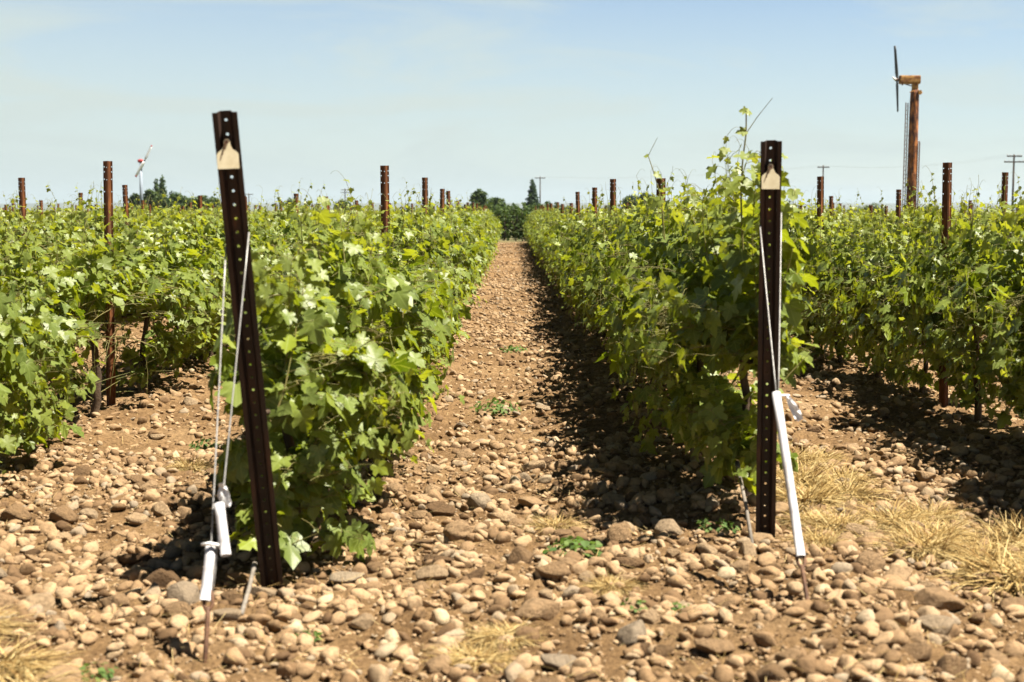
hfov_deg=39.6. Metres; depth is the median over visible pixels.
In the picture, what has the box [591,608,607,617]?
river stone
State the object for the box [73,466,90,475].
river stone
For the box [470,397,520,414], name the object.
weed
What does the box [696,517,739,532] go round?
weed
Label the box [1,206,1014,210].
hills
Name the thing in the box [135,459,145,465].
river stone
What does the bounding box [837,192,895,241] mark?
grapevine
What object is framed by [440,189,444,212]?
steel line post
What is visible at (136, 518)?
river stone
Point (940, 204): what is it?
grapevine
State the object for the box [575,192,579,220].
steel line post
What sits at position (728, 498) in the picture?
river stone
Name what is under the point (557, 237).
grapevine
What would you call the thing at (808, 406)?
river stone
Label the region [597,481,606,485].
river stone
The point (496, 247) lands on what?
grapevine
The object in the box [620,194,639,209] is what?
bushy tree
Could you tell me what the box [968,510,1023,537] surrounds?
dry grass tuft
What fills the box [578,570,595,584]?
river stone
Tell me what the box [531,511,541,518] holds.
river stone
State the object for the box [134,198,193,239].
grapevine
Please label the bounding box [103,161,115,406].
steel line post
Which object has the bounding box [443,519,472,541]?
river stone
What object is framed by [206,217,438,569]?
grapevine
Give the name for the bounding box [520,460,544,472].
river stone
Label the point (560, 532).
river stone
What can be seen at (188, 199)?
bushy tree
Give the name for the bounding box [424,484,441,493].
river stone
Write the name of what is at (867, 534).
river stone
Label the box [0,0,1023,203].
sky
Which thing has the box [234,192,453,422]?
grapevine
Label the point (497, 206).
orchard tree
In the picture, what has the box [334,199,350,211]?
bushy tree
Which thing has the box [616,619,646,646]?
river stone
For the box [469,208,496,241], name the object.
grapevine
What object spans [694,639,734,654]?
river stone
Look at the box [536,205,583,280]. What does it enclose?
grapevine
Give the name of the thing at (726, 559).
river stone
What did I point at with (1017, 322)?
grapevine
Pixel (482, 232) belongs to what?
grapevine
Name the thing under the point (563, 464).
river stone
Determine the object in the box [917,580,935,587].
river stone
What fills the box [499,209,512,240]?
orchard tree
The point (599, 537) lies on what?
river stone
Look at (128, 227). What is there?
grapevine
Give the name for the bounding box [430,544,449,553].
river stone
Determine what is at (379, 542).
river stone
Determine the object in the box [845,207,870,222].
grapevine
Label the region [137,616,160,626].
river stone
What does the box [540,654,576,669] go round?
river stone
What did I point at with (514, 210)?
orchard tree
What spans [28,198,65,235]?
grapevine
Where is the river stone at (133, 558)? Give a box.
[118,553,152,565]
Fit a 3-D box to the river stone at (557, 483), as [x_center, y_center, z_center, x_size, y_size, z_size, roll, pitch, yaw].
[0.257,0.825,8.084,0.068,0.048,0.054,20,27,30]
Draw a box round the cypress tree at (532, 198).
[525,179,539,212]
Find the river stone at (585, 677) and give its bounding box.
[574,670,599,681]
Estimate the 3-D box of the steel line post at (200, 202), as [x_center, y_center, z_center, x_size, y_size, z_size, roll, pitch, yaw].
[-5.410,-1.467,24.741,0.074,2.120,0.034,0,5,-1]
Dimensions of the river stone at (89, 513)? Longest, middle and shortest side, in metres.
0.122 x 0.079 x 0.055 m
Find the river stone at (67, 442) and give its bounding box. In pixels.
[63,439,77,445]
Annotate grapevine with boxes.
[0,188,69,275]
[0,192,26,241]
[0,198,151,455]
[0,207,105,475]
[0,251,34,282]
[4,196,79,228]
[5,185,113,311]
[8,181,196,417]
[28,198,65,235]
[55,182,142,250]
[62,197,103,224]
[74,196,231,389]
[89,204,130,228]
[100,198,148,251]
[115,187,258,370]
[115,193,151,226]
[133,204,177,243]
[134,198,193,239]
[135,199,169,225]
[139,193,272,356]
[169,193,201,221]
[190,191,220,220]
[201,187,288,279]
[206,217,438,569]
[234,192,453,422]
[247,196,307,282]
[252,185,318,272]
[259,170,470,471]
[263,181,321,247]
[291,179,334,237]
[295,189,468,366]
[307,184,349,234]
[323,189,353,232]
[330,196,347,234]
[337,200,359,227]
[339,201,375,228]
[351,194,469,372]
[359,203,381,226]
[365,190,467,341]
[379,186,470,318]
[403,177,478,320]
[406,194,488,286]
[412,188,486,306]
[428,192,486,297]
[433,190,487,250]
[433,198,479,298]
[434,197,490,283]
[445,192,498,275]
[451,200,492,271]
[453,200,494,243]
[460,203,492,277]
[464,205,494,252]
[467,205,493,260]
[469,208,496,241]
[470,203,499,245]
[471,206,498,265]
[482,211,500,245]
[483,207,502,242]
[485,209,499,252]
[525,209,539,240]
[527,208,552,230]
[527,213,542,255]
[527,213,547,252]
[528,207,554,259]
[528,210,547,252]
[529,210,553,260]
[531,208,553,255]
[531,210,564,269]
[534,201,567,264]
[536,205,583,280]
[536,208,567,256]
[537,209,568,274]
[538,213,566,273]
[539,206,589,296]
[543,197,573,276]
[546,198,591,290]
[549,188,609,325]
[550,193,592,277]
[550,196,605,322]
[552,195,602,306]
[556,196,631,336]
[564,197,634,336]
[568,183,641,331]
[575,167,673,343]
[577,166,695,383]
[594,100,818,496]
[594,137,755,456]
[595,166,748,413]
[769,185,848,333]
[783,190,859,349]
[792,202,889,362]
[800,184,925,377]
[823,193,878,235]
[829,195,873,239]
[835,205,860,222]
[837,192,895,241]
[840,178,985,393]
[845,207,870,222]
[862,191,923,257]
[880,180,957,257]
[881,168,1023,422]
[901,195,920,221]
[914,192,954,232]
[925,176,1023,262]
[929,184,994,251]
[932,194,985,222]
[934,204,1023,429]
[962,197,999,225]
[1007,171,1023,250]
[1008,317,1023,398]
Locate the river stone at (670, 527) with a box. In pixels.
[654,519,682,536]
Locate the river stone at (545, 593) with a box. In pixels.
[538,588,552,599]
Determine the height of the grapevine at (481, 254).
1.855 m
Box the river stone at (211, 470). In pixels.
[205,468,217,473]
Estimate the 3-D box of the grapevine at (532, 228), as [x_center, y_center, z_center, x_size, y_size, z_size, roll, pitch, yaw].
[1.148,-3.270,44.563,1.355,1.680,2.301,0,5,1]
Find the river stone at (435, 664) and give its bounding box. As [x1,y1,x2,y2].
[425,656,449,673]
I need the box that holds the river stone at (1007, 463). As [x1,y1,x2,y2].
[1001,460,1017,467]
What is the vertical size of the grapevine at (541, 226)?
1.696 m
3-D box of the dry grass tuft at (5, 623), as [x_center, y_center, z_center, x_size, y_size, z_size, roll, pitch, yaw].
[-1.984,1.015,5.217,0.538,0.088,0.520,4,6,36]
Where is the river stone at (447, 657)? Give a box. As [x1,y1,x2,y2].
[439,654,451,665]
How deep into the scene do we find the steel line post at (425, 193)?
17.74 m
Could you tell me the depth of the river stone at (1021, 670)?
4.82 m
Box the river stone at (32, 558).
[24,554,39,562]
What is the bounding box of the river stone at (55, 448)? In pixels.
[48,447,60,451]
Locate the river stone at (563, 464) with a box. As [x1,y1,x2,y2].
[554,459,567,468]
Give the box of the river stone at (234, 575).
[226,572,249,582]
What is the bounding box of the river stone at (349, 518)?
[346,515,357,525]
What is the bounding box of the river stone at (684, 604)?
[675,602,692,610]
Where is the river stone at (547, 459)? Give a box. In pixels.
[541,458,552,463]
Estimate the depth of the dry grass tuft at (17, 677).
4.76 m
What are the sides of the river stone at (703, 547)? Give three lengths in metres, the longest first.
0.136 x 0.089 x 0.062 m
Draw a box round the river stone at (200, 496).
[192,491,211,502]
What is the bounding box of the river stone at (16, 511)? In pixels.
[1,504,31,523]
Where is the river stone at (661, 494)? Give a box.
[656,488,675,501]
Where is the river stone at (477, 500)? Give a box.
[466,493,492,509]
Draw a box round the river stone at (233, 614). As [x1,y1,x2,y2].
[212,608,241,620]
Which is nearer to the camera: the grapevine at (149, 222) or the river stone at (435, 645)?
the river stone at (435, 645)
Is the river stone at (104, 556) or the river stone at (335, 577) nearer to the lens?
the river stone at (335, 577)
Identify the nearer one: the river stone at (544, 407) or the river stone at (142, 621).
the river stone at (142, 621)
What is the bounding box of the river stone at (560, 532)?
[553,529,572,536]
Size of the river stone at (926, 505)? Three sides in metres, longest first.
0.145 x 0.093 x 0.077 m
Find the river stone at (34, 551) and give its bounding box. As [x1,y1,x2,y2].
[24,549,40,554]
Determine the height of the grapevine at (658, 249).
1.875 m
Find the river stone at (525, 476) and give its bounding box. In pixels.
[519,472,530,481]
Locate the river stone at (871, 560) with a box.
[855,550,885,570]
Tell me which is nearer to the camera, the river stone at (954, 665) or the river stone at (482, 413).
the river stone at (954, 665)
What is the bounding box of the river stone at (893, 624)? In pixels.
[883,620,900,629]
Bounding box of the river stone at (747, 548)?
[739,541,755,557]
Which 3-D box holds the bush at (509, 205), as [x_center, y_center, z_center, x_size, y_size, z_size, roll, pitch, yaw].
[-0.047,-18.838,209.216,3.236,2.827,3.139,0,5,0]
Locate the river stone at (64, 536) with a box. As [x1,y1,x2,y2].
[43,532,71,542]
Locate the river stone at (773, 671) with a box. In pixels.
[756,662,788,681]
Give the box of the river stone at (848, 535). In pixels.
[836,531,854,541]
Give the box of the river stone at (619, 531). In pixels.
[607,522,631,540]
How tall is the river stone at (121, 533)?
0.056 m
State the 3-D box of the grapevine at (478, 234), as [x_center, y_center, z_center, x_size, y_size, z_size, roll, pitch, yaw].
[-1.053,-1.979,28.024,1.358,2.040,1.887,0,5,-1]
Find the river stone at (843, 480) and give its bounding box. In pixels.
[834,477,851,484]
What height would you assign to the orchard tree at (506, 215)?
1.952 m
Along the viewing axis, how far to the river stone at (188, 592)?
5.76 m
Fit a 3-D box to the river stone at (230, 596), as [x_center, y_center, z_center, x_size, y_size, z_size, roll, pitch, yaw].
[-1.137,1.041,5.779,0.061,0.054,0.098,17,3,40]
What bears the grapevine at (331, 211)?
on the ground
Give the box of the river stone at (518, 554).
[506,546,533,564]
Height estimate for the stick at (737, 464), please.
0.365 m
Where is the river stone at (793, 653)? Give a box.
[774,648,800,662]
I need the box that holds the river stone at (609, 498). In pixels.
[601,493,624,504]
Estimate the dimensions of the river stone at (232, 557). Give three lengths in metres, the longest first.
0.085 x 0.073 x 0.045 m
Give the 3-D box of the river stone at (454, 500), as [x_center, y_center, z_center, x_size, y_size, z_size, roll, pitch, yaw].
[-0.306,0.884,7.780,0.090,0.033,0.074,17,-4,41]
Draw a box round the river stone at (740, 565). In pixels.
[730,559,748,572]
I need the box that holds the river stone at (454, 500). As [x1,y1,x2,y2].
[449,499,461,502]
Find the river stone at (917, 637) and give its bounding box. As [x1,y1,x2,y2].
[910,632,926,642]
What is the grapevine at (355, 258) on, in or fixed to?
on the ground
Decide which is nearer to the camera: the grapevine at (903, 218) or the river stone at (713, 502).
the river stone at (713, 502)
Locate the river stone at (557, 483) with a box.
[552,481,562,489]
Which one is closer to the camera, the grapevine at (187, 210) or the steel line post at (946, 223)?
the steel line post at (946, 223)
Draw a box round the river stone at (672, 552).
[666,547,680,557]
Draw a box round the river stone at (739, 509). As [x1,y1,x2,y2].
[734,505,744,512]
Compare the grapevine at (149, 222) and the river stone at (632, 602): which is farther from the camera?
the grapevine at (149, 222)
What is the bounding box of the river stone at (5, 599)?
[0,592,13,611]
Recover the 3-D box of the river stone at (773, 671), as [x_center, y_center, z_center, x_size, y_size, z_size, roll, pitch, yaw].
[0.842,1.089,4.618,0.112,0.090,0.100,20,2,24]
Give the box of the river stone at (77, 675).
[41,664,82,681]
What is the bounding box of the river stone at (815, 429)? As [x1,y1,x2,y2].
[807,426,820,432]
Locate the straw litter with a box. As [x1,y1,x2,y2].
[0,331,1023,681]
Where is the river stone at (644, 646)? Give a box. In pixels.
[632,642,650,657]
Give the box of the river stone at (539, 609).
[515,598,560,621]
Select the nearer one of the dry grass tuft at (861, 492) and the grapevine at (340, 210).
the dry grass tuft at (861, 492)
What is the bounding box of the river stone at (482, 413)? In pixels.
[479,411,493,418]
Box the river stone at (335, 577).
[329,571,364,583]
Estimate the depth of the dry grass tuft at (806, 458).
8.75 m
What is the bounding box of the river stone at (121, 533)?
[111,530,127,536]
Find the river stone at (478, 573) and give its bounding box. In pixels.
[463,567,484,578]
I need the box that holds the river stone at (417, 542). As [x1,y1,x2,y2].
[410,539,433,547]
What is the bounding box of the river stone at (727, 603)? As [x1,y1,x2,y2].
[717,600,735,610]
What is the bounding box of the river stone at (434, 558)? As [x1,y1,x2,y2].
[423,554,453,564]
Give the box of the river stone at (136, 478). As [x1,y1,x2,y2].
[130,475,143,482]
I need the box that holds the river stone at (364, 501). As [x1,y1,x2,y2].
[355,498,369,504]
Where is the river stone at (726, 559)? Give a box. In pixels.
[716,552,732,563]
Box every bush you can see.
[506,204,519,219]
[857,203,880,214]
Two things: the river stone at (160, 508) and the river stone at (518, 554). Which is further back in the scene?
the river stone at (160, 508)
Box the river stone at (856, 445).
[847,443,858,451]
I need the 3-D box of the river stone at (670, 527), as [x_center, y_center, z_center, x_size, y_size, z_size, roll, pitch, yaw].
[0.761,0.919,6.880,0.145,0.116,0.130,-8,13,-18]
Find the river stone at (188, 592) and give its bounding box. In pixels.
[166,581,199,605]
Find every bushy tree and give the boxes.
[128,193,139,213]
[143,188,158,210]
[152,194,171,209]
[168,191,185,211]
[184,196,194,210]
[192,195,214,209]
[209,196,219,207]
[285,197,299,206]
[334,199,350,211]
[488,197,506,210]
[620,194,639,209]
[639,191,651,205]
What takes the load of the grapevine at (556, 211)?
on the ground
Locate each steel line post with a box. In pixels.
[18,178,26,235]
[39,200,42,215]
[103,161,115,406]
[122,185,133,321]
[141,200,144,225]
[198,195,202,221]
[294,194,298,234]
[380,166,389,255]
[422,177,427,213]
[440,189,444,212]
[446,191,450,214]
[561,204,563,216]
[569,203,572,217]
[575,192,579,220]
[592,187,596,215]
[610,179,615,337]
[656,178,665,385]
[816,176,823,348]
[829,196,832,219]
[896,189,900,219]
[939,162,951,406]
[968,200,971,219]
[1001,172,1008,216]
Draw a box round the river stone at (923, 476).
[915,471,935,481]
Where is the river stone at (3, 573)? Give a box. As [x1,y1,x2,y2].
[0,568,7,579]
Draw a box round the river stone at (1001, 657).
[982,649,1009,663]
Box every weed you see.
[79,662,117,681]
[189,436,220,449]
[294,629,322,641]
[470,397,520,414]
[499,345,526,352]
[542,535,602,556]
[620,598,647,612]
[671,601,694,612]
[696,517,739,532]
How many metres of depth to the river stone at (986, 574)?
6.02 m
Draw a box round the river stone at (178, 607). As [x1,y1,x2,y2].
[164,601,191,617]
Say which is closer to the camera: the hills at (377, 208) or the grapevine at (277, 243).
the grapevine at (277, 243)
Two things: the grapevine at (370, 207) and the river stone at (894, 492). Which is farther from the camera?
the grapevine at (370, 207)
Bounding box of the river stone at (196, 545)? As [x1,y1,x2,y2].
[186,541,202,551]
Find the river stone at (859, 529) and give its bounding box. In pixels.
[842,523,868,537]
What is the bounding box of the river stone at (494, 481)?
[491,478,499,484]
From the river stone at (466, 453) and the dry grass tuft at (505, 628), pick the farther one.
the river stone at (466, 453)
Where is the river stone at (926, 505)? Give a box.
[919,503,937,514]
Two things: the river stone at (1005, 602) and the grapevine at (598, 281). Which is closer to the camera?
the river stone at (1005, 602)
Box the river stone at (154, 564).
[147,558,172,570]
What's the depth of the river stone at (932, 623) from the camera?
5.10 m
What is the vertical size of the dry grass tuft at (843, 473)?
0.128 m
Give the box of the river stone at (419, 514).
[408,510,427,518]
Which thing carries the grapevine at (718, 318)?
on the ground
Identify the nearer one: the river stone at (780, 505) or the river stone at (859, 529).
the river stone at (859, 529)
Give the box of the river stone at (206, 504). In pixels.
[201,499,218,507]
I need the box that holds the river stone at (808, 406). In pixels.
[798,403,812,410]
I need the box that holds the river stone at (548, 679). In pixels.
[534,677,561,681]
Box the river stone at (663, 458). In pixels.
[658,454,670,462]
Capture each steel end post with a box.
[212,110,283,588]
[755,140,781,537]
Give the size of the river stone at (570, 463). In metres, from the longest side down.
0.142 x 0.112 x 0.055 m
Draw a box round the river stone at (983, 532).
[975,528,994,537]
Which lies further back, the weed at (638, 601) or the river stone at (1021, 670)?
the weed at (638, 601)
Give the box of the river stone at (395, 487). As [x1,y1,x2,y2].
[386,482,403,492]
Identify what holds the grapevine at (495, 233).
on the ground
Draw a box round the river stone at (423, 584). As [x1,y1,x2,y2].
[411,581,429,589]
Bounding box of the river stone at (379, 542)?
[372,539,388,547]
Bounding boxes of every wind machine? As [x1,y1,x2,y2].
[135,145,151,208]
[892,46,921,211]
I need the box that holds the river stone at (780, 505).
[776,501,788,514]
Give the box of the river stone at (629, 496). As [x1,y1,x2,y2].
[625,492,644,501]
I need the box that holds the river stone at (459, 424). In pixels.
[454,422,467,427]
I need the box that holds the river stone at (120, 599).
[100,593,129,608]
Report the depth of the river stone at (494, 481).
8.23 m
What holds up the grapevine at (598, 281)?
on the ground
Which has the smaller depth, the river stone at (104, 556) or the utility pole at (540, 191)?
the river stone at (104, 556)
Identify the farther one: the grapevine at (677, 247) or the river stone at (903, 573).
the grapevine at (677, 247)
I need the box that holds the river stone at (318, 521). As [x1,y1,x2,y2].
[315,518,322,527]
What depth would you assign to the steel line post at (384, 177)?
12.09 m
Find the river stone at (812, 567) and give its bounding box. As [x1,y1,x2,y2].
[805,564,820,572]
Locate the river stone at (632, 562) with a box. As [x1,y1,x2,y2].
[611,557,644,567]
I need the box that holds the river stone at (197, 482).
[193,479,202,484]
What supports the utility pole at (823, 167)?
on the ground
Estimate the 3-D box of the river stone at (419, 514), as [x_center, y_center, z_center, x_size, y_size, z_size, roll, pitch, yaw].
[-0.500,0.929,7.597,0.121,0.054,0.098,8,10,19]
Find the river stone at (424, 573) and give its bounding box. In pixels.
[415,565,448,580]
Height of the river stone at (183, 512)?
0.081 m
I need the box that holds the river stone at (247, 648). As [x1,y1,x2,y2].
[237,646,254,655]
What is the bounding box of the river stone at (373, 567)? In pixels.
[366,562,383,573]
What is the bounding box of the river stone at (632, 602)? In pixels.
[623,597,646,608]
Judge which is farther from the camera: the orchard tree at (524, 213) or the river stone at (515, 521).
the orchard tree at (524, 213)
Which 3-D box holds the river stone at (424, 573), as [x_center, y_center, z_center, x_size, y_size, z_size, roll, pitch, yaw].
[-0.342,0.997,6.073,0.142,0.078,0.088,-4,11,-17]
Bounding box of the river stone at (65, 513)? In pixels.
[49,505,77,523]
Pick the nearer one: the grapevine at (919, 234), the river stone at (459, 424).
the river stone at (459, 424)
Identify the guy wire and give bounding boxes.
[199,247,225,601]
[212,232,249,592]
[759,212,804,558]
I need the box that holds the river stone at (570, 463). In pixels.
[565,460,575,465]
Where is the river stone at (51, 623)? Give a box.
[46,615,71,626]
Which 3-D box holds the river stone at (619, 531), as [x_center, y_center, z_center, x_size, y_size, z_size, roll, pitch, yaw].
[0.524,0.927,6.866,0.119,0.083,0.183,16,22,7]
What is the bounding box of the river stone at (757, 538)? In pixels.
[753,533,772,543]
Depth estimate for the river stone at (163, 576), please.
6.11 m
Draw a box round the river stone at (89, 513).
[79,508,97,518]
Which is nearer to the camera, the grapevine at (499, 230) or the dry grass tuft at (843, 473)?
the dry grass tuft at (843, 473)
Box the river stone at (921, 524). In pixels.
[905,520,923,528]
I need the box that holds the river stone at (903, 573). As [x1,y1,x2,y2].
[884,567,912,580]
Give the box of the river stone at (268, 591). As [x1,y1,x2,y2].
[250,586,277,600]
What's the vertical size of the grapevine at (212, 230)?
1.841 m
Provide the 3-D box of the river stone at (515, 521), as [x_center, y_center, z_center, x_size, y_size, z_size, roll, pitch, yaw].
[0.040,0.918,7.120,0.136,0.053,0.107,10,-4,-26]
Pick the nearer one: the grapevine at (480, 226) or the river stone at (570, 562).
the river stone at (570, 562)
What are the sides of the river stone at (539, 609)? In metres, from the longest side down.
0.205 x 0.134 x 0.093 m
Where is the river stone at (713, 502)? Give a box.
[705,496,719,509]
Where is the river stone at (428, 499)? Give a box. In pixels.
[416,494,433,502]
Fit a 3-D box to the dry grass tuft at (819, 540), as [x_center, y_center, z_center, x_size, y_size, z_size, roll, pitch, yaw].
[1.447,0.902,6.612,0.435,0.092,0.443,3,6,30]
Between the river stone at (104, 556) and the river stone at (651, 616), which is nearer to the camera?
the river stone at (651, 616)
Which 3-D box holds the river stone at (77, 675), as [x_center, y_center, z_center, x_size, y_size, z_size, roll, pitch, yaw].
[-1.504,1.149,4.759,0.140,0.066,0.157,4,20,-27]
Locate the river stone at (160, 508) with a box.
[151,501,171,516]
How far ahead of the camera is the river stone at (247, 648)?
4.98 m
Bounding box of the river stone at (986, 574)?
[971,569,1001,587]
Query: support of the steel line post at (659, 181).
on the ground
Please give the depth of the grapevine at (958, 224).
17.35 m
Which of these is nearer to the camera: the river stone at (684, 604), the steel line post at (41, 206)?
the river stone at (684, 604)
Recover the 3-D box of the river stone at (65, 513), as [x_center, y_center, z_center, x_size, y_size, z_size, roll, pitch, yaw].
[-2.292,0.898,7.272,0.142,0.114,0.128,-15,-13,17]
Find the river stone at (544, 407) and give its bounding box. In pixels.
[535,405,551,410]
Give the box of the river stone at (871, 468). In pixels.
[869,466,884,473]
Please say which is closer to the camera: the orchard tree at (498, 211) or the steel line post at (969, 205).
the steel line post at (969, 205)
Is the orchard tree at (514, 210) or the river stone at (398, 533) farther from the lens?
the orchard tree at (514, 210)
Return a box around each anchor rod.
[202,590,214,662]
[795,553,808,599]
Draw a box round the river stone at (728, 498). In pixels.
[718,493,737,503]
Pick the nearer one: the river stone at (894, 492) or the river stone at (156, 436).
the river stone at (894, 492)
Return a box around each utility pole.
[537,176,540,203]
[817,165,829,189]
[1004,154,1023,211]
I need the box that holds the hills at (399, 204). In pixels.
[0,203,1022,206]
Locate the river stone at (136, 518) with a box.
[126,512,148,525]
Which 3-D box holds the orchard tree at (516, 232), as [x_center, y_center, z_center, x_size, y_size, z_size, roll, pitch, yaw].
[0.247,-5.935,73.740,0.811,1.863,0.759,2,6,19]
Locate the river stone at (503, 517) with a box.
[487,512,516,521]
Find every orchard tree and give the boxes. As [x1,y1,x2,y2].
[492,208,504,240]
[493,204,503,238]
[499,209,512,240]
[502,207,509,239]
[506,202,520,239]
[509,209,523,240]
[517,202,527,237]
[517,211,529,240]
[519,203,529,233]
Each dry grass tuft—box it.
[0,604,40,640]
[0,630,86,681]
[0,654,100,681]
[157,453,218,472]
[420,636,535,675]
[456,616,551,651]
[519,511,592,535]
[578,569,646,596]
[774,522,860,549]
[776,433,834,470]
[776,451,858,491]
[776,470,863,513]
[777,505,847,530]
[787,500,890,537]
[794,463,906,506]
[796,444,850,462]
[800,459,882,486]
[842,490,943,531]
[866,513,992,566]
[869,506,995,545]
[888,495,975,526]
[919,531,1022,571]
[923,531,1023,601]
[956,512,1023,554]
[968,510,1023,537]
[977,531,1023,572]
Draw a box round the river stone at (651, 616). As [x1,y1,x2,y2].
[637,608,659,624]
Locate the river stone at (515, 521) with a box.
[509,518,528,527]
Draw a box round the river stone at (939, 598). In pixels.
[914,587,965,610]
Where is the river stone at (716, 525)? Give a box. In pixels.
[704,520,723,529]
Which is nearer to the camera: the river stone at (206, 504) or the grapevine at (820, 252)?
the river stone at (206, 504)
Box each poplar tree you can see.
[152,178,159,194]
[159,175,167,195]
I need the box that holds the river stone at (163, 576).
[145,566,180,587]
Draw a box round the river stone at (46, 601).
[25,593,55,610]
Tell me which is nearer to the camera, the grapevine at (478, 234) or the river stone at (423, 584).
the river stone at (423, 584)
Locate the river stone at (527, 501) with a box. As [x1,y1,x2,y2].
[518,496,542,506]
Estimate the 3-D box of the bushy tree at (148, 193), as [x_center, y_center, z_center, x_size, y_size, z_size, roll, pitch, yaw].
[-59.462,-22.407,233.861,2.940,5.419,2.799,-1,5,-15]
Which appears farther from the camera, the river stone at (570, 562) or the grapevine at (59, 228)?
the grapevine at (59, 228)
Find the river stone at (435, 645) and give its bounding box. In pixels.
[428,643,443,649]
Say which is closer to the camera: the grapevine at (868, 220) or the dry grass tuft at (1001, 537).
the dry grass tuft at (1001, 537)
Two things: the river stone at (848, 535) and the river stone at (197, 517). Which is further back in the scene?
the river stone at (197, 517)
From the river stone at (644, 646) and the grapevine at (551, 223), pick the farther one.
the grapevine at (551, 223)
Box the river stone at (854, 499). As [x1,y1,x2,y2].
[841,494,857,502]
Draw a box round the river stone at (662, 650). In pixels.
[653,644,673,657]
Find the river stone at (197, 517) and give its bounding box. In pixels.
[184,512,204,523]
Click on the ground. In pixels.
(614, 659)
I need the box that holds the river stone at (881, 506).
[875,505,899,513]
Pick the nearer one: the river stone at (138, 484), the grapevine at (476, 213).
the river stone at (138, 484)
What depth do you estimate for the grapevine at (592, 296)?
13.08 m
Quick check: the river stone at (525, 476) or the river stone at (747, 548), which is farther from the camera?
the river stone at (525, 476)
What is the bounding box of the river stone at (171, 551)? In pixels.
[163,545,181,558]
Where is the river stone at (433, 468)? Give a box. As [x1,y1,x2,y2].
[426,464,442,473]
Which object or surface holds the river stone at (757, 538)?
on the ground
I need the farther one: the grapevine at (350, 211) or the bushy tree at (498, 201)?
the bushy tree at (498, 201)
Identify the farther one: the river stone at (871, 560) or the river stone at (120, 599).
the river stone at (871, 560)
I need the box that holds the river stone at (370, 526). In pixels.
[367,524,382,528]
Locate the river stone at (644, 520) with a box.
[637,515,649,526]
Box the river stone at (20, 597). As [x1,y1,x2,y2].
[18,595,27,599]
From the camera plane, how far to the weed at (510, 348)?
15.52 m
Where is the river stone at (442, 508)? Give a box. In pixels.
[426,501,454,515]
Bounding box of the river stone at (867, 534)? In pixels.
[863,532,883,541]
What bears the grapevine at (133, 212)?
on the ground
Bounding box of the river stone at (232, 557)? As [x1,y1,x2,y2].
[227,548,237,560]
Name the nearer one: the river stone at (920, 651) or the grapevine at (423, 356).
the river stone at (920, 651)
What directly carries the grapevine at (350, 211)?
on the ground
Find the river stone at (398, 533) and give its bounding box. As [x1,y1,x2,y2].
[393,530,405,537]
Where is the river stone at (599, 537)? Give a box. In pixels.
[592,535,606,540]
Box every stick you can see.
[240,561,256,615]
[735,460,753,542]
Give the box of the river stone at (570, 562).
[558,557,578,568]
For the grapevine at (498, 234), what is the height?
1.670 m
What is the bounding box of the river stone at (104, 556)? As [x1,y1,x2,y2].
[98,551,115,563]
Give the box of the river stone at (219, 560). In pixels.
[203,557,224,563]
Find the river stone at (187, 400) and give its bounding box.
[182,396,197,404]
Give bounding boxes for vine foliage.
[0,205,1023,226]
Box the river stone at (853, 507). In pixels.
[838,504,856,512]
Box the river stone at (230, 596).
[220,590,243,603]
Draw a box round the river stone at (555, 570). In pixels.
[535,561,570,580]
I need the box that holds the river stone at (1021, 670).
[1018,667,1023,674]
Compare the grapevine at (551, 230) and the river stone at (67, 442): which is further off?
the grapevine at (551, 230)
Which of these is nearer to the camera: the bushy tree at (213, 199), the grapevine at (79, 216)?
the grapevine at (79, 216)
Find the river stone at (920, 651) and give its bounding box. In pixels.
[901,643,931,660]
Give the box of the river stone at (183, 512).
[177,506,191,517]
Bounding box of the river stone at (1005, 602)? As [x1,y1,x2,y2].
[1000,597,1023,610]
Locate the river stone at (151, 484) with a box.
[138,480,158,491]
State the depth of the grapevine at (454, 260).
16.37 m
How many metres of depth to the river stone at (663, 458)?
8.54 m
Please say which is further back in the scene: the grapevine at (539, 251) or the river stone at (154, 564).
the grapevine at (539, 251)
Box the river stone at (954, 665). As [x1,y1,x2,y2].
[936,654,966,677]
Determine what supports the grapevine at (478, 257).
on the ground
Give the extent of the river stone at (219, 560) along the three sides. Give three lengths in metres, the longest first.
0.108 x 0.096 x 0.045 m
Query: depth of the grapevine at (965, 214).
24.42 m
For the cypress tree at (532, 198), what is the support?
on the ground
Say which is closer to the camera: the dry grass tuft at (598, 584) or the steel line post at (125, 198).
the dry grass tuft at (598, 584)
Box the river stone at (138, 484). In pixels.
[133,481,144,486]
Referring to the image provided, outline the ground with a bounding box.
[0,211,1023,681]
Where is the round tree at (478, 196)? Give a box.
[469,188,489,210]
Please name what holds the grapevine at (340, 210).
on the ground
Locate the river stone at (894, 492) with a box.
[878,489,898,495]
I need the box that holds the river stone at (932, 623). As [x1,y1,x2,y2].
[916,614,953,635]
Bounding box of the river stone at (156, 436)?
[150,434,165,439]
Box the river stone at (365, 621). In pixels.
[350,613,374,630]
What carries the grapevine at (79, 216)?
on the ground
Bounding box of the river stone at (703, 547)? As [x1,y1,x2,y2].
[697,542,717,554]
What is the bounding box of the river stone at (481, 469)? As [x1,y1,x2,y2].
[475,466,489,473]
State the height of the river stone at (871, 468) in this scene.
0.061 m
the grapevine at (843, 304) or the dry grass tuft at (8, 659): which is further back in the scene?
the grapevine at (843, 304)
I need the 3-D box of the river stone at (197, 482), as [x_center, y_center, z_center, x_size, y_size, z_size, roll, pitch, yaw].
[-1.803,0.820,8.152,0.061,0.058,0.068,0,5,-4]
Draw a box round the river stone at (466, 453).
[456,448,472,458]
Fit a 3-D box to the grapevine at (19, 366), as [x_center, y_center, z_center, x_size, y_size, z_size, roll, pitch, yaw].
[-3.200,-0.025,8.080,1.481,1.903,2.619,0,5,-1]
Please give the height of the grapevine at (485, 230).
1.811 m

